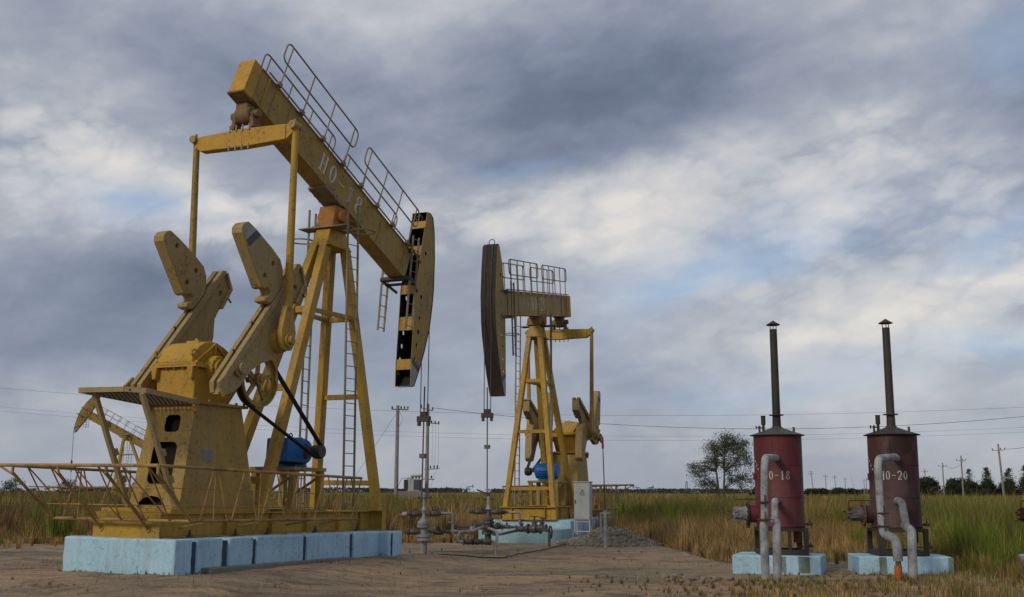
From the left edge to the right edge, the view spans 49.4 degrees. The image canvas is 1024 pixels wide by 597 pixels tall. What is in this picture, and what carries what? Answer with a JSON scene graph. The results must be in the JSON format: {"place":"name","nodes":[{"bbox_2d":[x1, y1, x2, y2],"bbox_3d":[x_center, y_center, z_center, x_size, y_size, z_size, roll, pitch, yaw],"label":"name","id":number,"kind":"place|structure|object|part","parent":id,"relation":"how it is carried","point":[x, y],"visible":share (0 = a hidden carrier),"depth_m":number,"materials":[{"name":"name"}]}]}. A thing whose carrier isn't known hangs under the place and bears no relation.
{"place":"outdoors","nodes":[
{"label":"outdoors","id":0,"kind":"place"},
{"bbox_2d":[6,411,1014,440],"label":"power line","id":1,"kind":"object","parent":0,"point":[620,440],"visible":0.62,"depth_m":90.37,"materials":[{"name":"metal"}]},
{"bbox_2d":[0,491,1023,596],"bbox_3d":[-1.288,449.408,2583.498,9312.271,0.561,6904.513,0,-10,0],"label":"ground","id":2,"kind":"structure","parent":0,"point":[445,573],"depth_m":20.63,"materials":[{"name":"soil"}]},
{"bbox_2d":[0,480,18,494],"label":"scrub bush","id":3,"kind":"object","parent":2,"relation":"on","point":[4,487],"visible":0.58,"depth_m":117.98,"materials":[{"name":"green plant"}]},
{"bbox_2d":[3,477,25,494],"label":"scrub bush","id":4,"kind":"object","parent":2,"relation":"on","point":[18,489],"visible":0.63,"depth_m":114.13,"materials":[{"name":"green plant"}]},
{"bbox_2d":[52,480,80,494],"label":"scrub bush","id":5,"kind":"object","parent":2,"relation":"on","point":[65,488],"visible":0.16,"depth_m":116.15,"materials":[{"name":"green plant"}]},
{"bbox_2d":[51,478,82,495],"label":"scrub bush","id":6,"kind":"object","parent":2,"relation":"on","point":[70,483],"visible":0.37,"depth_m":110.48,"materials":[{"name":"green plant"}]},
{"bbox_2d":[63,530,401,574],"bbox_3d":[-5.434,5.350,22.892,3.056,1.060,7.335,-4,-11,24],"label":"concrete foundation","id":7,"kind":"object","parent":2,"relation":"on","point":[171,556],"visible":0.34,"depth_m":20.16,"materials":[{"name":"blue paint"}]},
{"bbox_2d":[0,44,434,538],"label":"pump jack","id":8,"kind":"object","parent":7,"relation":"on","point":[193,478],"visible":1,"depth_m":23.16,"materials":[{"name":"yellow paint"}]},
{"bbox_2d":[201,557,368,573],"bbox_3d":[-4.218,5.385,22.271,0.280,0.285,5.800,-4,-11,24],"label":"footing","id":9,"kind":"object","parent":2,"relation":"on","point":[214,570],"visible":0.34,"depth_m":21.00,"materials":[{"name":"concrete"}]},
{"bbox_2d":[346,405,408,497],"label":"power pole","id":10,"kind":"object","parent":2,"relation":"on","point":[397,409],"visible":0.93,"depth_m":99.08,"materials":[{"name":"concrete"}]},
{"bbox_2d":[396,474,423,500],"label":"transformer","id":11,"kind":"object","parent":2,"relation":"on","point":[412,484],"visible":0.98,"depth_m":97.34,"materials":[{"name":"metal"}]},
{"bbox_2d":[399,492,454,552],"bbox_3d":[-2.233,6.005,29.340,1.489,1.780,0.441,0,-10,0],"label":"wellhead","id":12,"kind":"object","parent":2,"relation":"on","point":[423,526],"visible":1,"depth_m":29.25,"materials":[{"name":"grey metal"}]},
{"bbox_2d":[450,526,483,533],"bbox_3d":[-1.087,6.576,31.797,0.604,0.130,5.306,-1,-10,8],"label":"flow line","id":13,"kind":"object","parent":12,"relation":"attached to","point":[471,528],"visible":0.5,"depth_m":31.27,"materials":[{"name":"grey metal"}]},
{"bbox_2d":[421,404,439,496],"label":"power pole","id":14,"kind":"object","parent":2,"relation":"on","point":[426,469],"visible":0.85,"depth_m":98.89,"materials":[{"name":"concrete"}]},
{"bbox_2d":[437,408,1023,428],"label":"power line","id":15,"kind":"object","parent":14,"relation":"attached to","point":[738,428],"visible":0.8,"depth_m":99.53,"materials":[{"name":"metal"}]},
{"bbox_2d":[457,527,498,554],"bbox_3d":[-0.886,6.787,31.382,1.074,0.667,6.047,0,-10,0],"label":"bypass loop","id":16,"kind":"object","parent":2,"relation":"on","point":[478,541],"visible":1,"depth_m":28.52,"materials":[{"name":"grey metal"}]},
{"bbox_2d":[458,489,520,544],"bbox_3d":[-0.705,6.871,34.607,1.970,1.881,0.542,0,-10,0],"label":"wellhead","id":17,"kind":"object","parent":2,"relation":"on","point":[487,521],"visible":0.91,"depth_m":34.58,"materials":[{"name":"metal"}]},
{"bbox_2d":[0,485,982,493],"bbox_3d":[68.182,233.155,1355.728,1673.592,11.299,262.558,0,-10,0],"label":"distant woods","id":18,"kind":"object","parent":2,"relation":"on","point":[659,490],"visible":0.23,"depth_m":1282.25,"materials":[{"name":"green plant"}]},
{"bbox_2d":[431,542,568,558],"bbox_3d":[-0.405,6.879,30.691,2.314,0.159,9.211,-2,-10,15],"label":"ground cable","id":19,"kind":"object","parent":2,"relation":"on","point":[500,557],"visible":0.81,"depth_m":27.15,"materials":[{"name":"black rubber"}]},
{"bbox_2d":[2,543,1003,596],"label":"pebbles","id":20,"kind":"object","parent":2,"relation":"on","point":[427,570],"visible":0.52,"depth_m":22.02,"materials":[{"name":"grey stone"}]},
{"bbox_2d":[0,473,1023,555],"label":"reeds","id":21,"kind":"object","parent":2,"relation":"on","point":[817,506],"visible":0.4,"depth_m":43.69,"materials":[{"name":"green plant"}]},
{"bbox_2d":[0,499,1023,567],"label":"dry grass","id":22,"kind":"structure","parent":2,"relation":"on","point":[714,544],"depth_m":31.31,"materials":[{"name":"yellow plant"}]},
{"bbox_2d":[4,509,1023,596],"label":"grass","id":23,"kind":"structure","parent":2,"relation":"on","point":[1013,573],"depth_m":19.67,"materials":[{"name":"brown plant"}]},
{"bbox_2d":[492,516,552,546],"bbox_3d":[0.443,7.083,33.737,2.018,0.976,0.900,-4,-11,23],"label":"flow line","id":24,"kind":"object","parent":2,"relation":"on","point":[540,528],"visible":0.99,"depth_m":33.78,"materials":[{"name":"metal"}]},
{"bbox_2d":[478,527,570,543],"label":"cellar wall","id":25,"kind":"structure","parent":2,"relation":"on","point":[535,538],"depth_m":35.99,"materials":[{"name":"teal paint"}]},
{"bbox_2d":[493,516,610,536],"bbox_3d":[1.708,8.796,41.982,3.056,1.058,7.335,-3,-10,18],"label":"concrete foundation","id":26,"kind":"object","parent":2,"relation":"on","point":[564,523],"visible":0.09,"depth_m":38.75,"materials":[{"name":"blue paint"}]},
{"bbox_2d":[480,239,633,519],"bbox_3d":[1.319,3.203,41.214,3.708,9.716,12.791,-3,-10,18],"label":"pump jack","id":27,"kind":"object","parent":26,"relation":"on","point":[560,470],"visible":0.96,"depth_m":40.65,"materials":[{"name":"yellow paint"}]},
{"bbox_2d":[573,481,592,536],"bbox_3d":[2.398,7.197,37.517,0.600,2.050,0.512,-2,-10,14],"label":"electrical cabinet","id":28,"kind":"object","parent":2,"relation":"on","point":[582,500],"visible":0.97,"depth_m":37.37,"materials":[{"name":"metal"}]},
{"bbox_3d":[2.346,6.788,37.354,0.510,1.180,0.040,-2,-10,14],"label":"door","id":29,"kind":"part","parent":28,"relation":"part of","materials":[{"name":"paint"}]},
{"bbox_2d":[600,437,608,546],"bbox_3d":[2.743,5.837,33.091,0.280,3.421,0.100,0,-10,0],"label":"marker pole","id":30,"kind":"object","parent":2,"relation":"on","point":[603,506],"visible":0.91,"depth_m":32.97,"materials":[{"name":"black metal"}]},
{"bbox_2d":[556,526,664,546],"bbox_3d":[3.167,7.499,35.232,3.563,0.588,4.453,0,-10,0],"label":"rubble heap","id":31,"kind":"object","parent":2,"relation":"on","point":[635,537],"visible":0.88,"depth_m":34.52,"materials":[{"name":"grey gravel"}]},
{"bbox_2d":[662,572,734,583],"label":"dirt clods","id":32,"kind":"object","parent":2,"relation":"on","point":[680,575],"visible":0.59,"depth_m":20.82,"materials":[{"name":"brown soil"}]},
{"bbox_2d":[686,427,753,499],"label":"willow tree","id":33,"kind":"object","parent":2,"relation":"on","point":[727,443],"visible":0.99,"depth_m":118.50,"materials":[{"name":"green plant"}]},
{"bbox_2d":[732,552,826,574],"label":"concrete plinth","id":34,"kind":"structure","parent":2,"relation":"on","point":[749,562],"depth_m":22.75,"materials":[{"name":"blue paint"}]},
{"bbox_2d":[727,321,813,579],"bbox_3d":[5.321,2.949,22.678,1.777,5.373,3.316,-1,-10,6],"label":"oil heater","id":35,"kind":"object","parent":34,"relation":"on","point":[777,508],"visible":1,"depth_m":23.17,"materials":[{"name":"red paint"}]},
{"bbox_2d":[804,488,820,496],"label":"broadleaf tree","id":36,"kind":"object","parent":2,"relation":"on","point":[808,491],"visible":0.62,"depth_m":325.55,"materials":[{"name":"green plant"}]},
{"bbox_2d":[814,488,831,496],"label":"broadleaf tree","id":37,"kind":"object","parent":2,"relation":"on","point":[824,490],"visible":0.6,"depth_m":324.18,"materials":[{"name":"green plant"}]},
{"bbox_2d":[827,487,847,496],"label":"broadleaf tree","id":38,"kind":"object","parent":2,"relation":"on","point":[835,491],"visible":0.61,"depth_m":328.01,"materials":[{"name":"green plant"}]},
{"bbox_2d":[846,487,859,495],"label":"broadleaf tree","id":39,"kind":"object","parent":2,"relation":"on","point":[851,490],"visible":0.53,"depth_m":329.09,"materials":[{"name":"green plant"}]},
{"bbox_2d":[848,553,953,574],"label":"concrete plinth","id":40,"kind":"structure","parent":2,"relation":"on","point":[865,563],"depth_m":22.52,"materials":[{"name":"blue paint"}]},
{"bbox_2d":[843,319,932,580],"bbox_3d":[7.710,2.935,22.543,1.777,5.377,2.966,-1,-10,4],"label":"oil heater","id":41,"kind":"object","parent":40,"relation":"on","point":[894,483],"visible":0.99,"depth_m":22.87,"materials":[{"name":"red paint"}]},
{"bbox_2d":[919,477,933,496],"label":"broadleaf tree","id":42,"kind":"object","parent":2,"relation":"on","point":[923,489],"visible":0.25,"depth_m":294.36,"materials":[{"name":"green plant"}]},
{"bbox_2d":[923,476,940,495],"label":"broadleaf tree","id":43,"kind":"object","parent":2,"relation":"on","point":[933,483],"visible":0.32,"depth_m":296.90,"materials":[{"name":"green plant"}]},
{"bbox_2d":[938,462,946,493],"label":"power pole","id":44,"kind":"object","parent":2,"relation":"on","point":[942,466],"visible":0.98,"depth_m":273.56,"materials":[{"name":"concrete"}]},
{"bbox_2d":[940,480,965,495],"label":"broadleaf tree","id":45,"kind":"object","parent":2,"relation":"on","point":[955,488],"visible":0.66,"depth_m":294.50,"materials":[{"name":"green plant"}]},
{"bbox_2d":[945,477,971,495],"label":"broadleaf tree","id":46,"kind":"object","parent":2,"relation":"on","point":[958,480],"visible":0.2,"depth_m":301.36,"materials":[{"name":"green plant"}]},
{"bbox_2d":[956,456,965,496],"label":"power pole","id":47,"kind":"object","parent":2,"relation":"on","point":[961,459],"visible":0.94,"depth_m":223.26,"materials":[{"name":"concrete"}]},
{"bbox_2d":[961,468,977,494],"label":"poplar tree","id":48,"kind":"object","parent":2,"relation":"on","point":[970,484],"visible":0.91,"depth_m":297.75,"materials":[{"name":"green plant"}]},
{"bbox_2d":[969,481,982,496],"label":"broadleaf tree","id":49,"kind":"object","parent":2,"relation":"on","point":[977,484],"visible":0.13,"depth_m":301.09,"materials":[{"name":"green plant"}]},
{"bbox_2d":[978,467,993,495],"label":"poplar tree","id":50,"kind":"object","parent":2,"relation":"on","point":[986,481],"visible":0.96,"depth_m":295.81,"materials":[{"name":"green plant"}]},
{"bbox_2d":[979,472,993,495],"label":"poplar tree","id":51,"kind":"object","parent":2,"relation":"on","point":[988,485],"visible":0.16,"depth_m":300.68,"materials":[{"name":"green plant"}]},
{"bbox_2d":[978,483,1001,496],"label":"broadleaf tree","id":52,"kind":"object","parent":2,"relation":"on","point":[995,486],"visible":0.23,"depth_m":302.27,"materials":[{"name":"green plant"}]},
{"bbox_2d":[992,444,1004,495],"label":"power pole","id":53,"kind":"object","parent":2,"relation":"on","point":[1001,474],"visible":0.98,"depth_m":169.04,"materials":[{"name":"concrete"}]},
{"bbox_2d":[1000,472,1015,494],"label":"poplar tree","id":54,"kind":"object","parent":2,"relation":"on","point":[1007,485],"visible":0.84,"depth_m":295.56,"materials":[{"name":"green plant"}]},
{"bbox_2d":[995,482,1021,496],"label":"broadleaf tree","id":55,"kind":"object","parent":2,"relation":"on","point":[1000,490],"visible":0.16,"depth_m":303.86,"materials":[{"name":"green plant"}]},
{"bbox_2d":[1004,468,1017,495],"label":"poplar tree","id":56,"kind":"object","parent":2,"relation":"on","point":[1009,474],"visible":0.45,"depth_m":299.77,"materials":[{"name":"green plant"}]},
{"bbox_2d":[1015,466,1023,493],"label":"poplar tree","id":57,"kind":"object","parent":2,"relation":"on","point":[1021,481],"visible":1,"depth_m":296.33,"materials":[{"name":"green plant"}]},
{"bbox_2d":[1016,483,1023,494],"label":"broadleaf tree","id":58,"kind":"object","parent":2,"relation":"on","point":[1019,488],"visible":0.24,"depth_m":305.02,"materials":[{"name":"green plant"}]},
{"bbox_2d":[5,388,1018,415],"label":"power line","id":59,"kind":"object","parent":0,"point":[622,415],"visible":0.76,"depth_m":89.74,"materials":[{"name":"metal"}]},
{"bbox_2d":[0,0,1023,492],"label":"sky","id":60,"kind":"structure","parent":0,"point":[701,175],"materials":[{"name":"grey"}]},
{"bbox_2d":[7,407,1021,434],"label":"power line","id":61,"kind":"object","parent":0,"point":[504,434],"visible":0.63,"depth_m":89.52,"materials":[{"name":"metal"}]},
{"bbox_3d":[11.584,5.627,22.983,1.712,0.640,1.311,0,-10,0],"label":"concrete plinth","id":62,"kind":"object","parent":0,"visible":0},
{"bbox_2d":[1015,501,1023,521],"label":"oil heater","id":63,"kind":"object","parent":62,"relation":"on","point":[1021,514],"visible":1,"depth_m":23.01,"materials":[{"name":"red paint"}]},
{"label":"concrete foundation","id":64,"kind":"object","parent":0,"visible":0},
{"bbox_2d":[69,397,145,495],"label":"pump jack","id":65,"kind":"object","parent":64,"relation":"on","point":[87,409],"visible":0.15,"depth_m":120.98,"materials":[{"name":"yellow paint"}]}
]}

